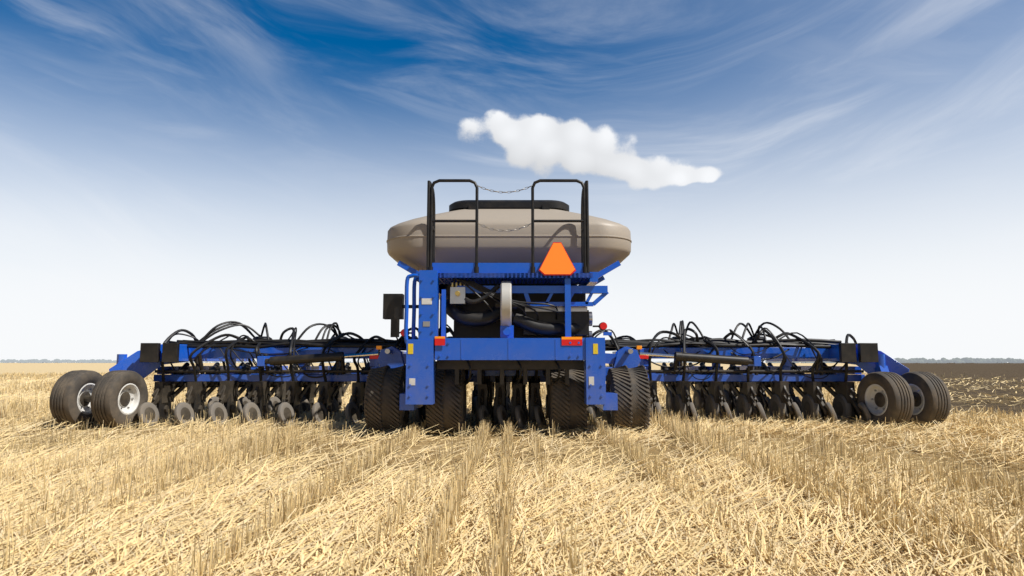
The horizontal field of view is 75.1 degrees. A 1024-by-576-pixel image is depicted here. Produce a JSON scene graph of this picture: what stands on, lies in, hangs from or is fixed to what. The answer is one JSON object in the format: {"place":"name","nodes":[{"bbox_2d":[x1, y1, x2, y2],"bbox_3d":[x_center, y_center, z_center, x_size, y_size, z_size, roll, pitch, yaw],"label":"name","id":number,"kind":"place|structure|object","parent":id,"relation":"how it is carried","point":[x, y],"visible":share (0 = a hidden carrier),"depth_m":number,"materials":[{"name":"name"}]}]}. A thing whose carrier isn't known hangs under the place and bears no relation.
{"place":"outdoors","nodes":[
{"label":"outdoors","id":0,"kind":"place"},
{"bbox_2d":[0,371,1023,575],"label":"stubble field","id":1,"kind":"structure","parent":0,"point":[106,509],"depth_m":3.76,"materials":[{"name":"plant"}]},
{"bbox_2d":[0,363,1023,572],"bbox_3d":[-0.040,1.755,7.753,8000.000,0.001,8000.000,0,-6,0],"label":"field ground","id":2,"kind":"structure","parent":0,"point":[987,371],"depth_m":7.57,"materials":[{"name":"beige plant"}]},
{"bbox_2d":[49,354,147,427],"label":"left wheels","id":3,"kind":"object","parent":2,"relation":"on","point":[115,396],"visible":0.95,"depth_m":8.87,"materials":[{"name":"black rubber"}]},
{"bbox_2d":[138,324,871,431],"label":"row openers","id":4,"kind":"object","parent":2,"relation":"on","point":[714,398],"visible":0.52,"depth_m":9.51,"materials":[{"name":"black paint"}]},
{"bbox_2d":[109,328,908,381],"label":"wing frames","id":5,"kind":"structure","parent":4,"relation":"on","point":[145,360],"depth_m":9.66,"materials":[{"name":"blue paint"}]},
{"bbox_2d":[169,320,841,360],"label":"hoses","id":6,"kind":"object","parent":5,"relation":"on","point":[788,342],"visible":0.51,"depth_m":9.81,"materials":[{"name":"black rubber"}]},
{"bbox_2d":[364,365,650,434],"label":"rear tires","id":7,"kind":"object","parent":2,"relation":"on","point":[385,387],"visible":0.82,"depth_m":8.02,"materials":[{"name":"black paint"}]},
{"bbox_2d":[377,260,652,409],"bbox_3d":[-0.040,0.625,9.071,3.600,1.880,2.632,0,-6,0],"label":"frame","id":8,"kind":"object","parent":7,"relation":"on","point":[481,355],"visible":0.96,"depth_m":7.85,"materials":[{"name":"blue paint"}]},
{"bbox_2d":[401,242,611,384],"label":"light decals","id":9,"kind":"object","parent":8,"relation":"attached to","point":[557,261],"visible":0.94,"depth_m":7.91,"materials":[{"name":"orange plastic"}]},
{"bbox_2d":[386,200,631,284],"bbox_3d":[-0.040,-0.625,9.549,3.358,1.090,1.806,0,-6,0],"label":"hopper","id":10,"kind":"object","parent":8,"relation":"on","point":[610,242],"visible":0.77,"depth_m":8.69,"materials":[{"name":"beige plastic"}]},
{"bbox_2d":[438,273,592,283],"bbox_3d":[-0.040,-0.113,8.255,2.000,0.055,0.682,0,-6,0],"label":"catwalk","id":11,"kind":"object","parent":8,"relation":"attached to","point":[514,278],"visible":0.86,"depth_m":8.00,"materials":[{"name":"blue metal"}]},
{"bbox_2d":[426,179,589,272],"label":"platform rails","id":12,"kind":"object","parent":11,"relation":"attached to","point":[430,246],"visible":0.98,"depth_m":8.03,"materials":[{"name":"black metal"}]},
{"bbox_2d":[439,278,592,337],"bbox_3d":[-0.050,0.269,8.943,2.080,0.880,2.365,0,-6,0],"label":"air blower assembly","id":13,"kind":"object","parent":8,"relation":"on","point":[492,313],"visible":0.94,"depth_m":8.04,"materials":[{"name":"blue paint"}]},
{"bbox_2d":[0,357,1023,362],"bbox_3d":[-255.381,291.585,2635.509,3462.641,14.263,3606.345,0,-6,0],"label":"treeline","id":14,"kind":"object","parent":2,"relation":"on","point":[959,360],"visible":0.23,"depth_m":1119.34,"materials":[{"name":"green plant"}]},
{"bbox_2d":[857,354,950,427],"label":"right wheels","id":15,"kind":"object","parent":2,"relation":"on","point":[883,392],"visible":0.93,"depth_m":8.88,"materials":[{"name":"black rubber"}]},
{"bbox_2d":[0,0,1023,362],"label":"sky","id":16,"kind":"structure","parent":0,"point":[814,169],"materials":[{"name":"blue"}]}
]}

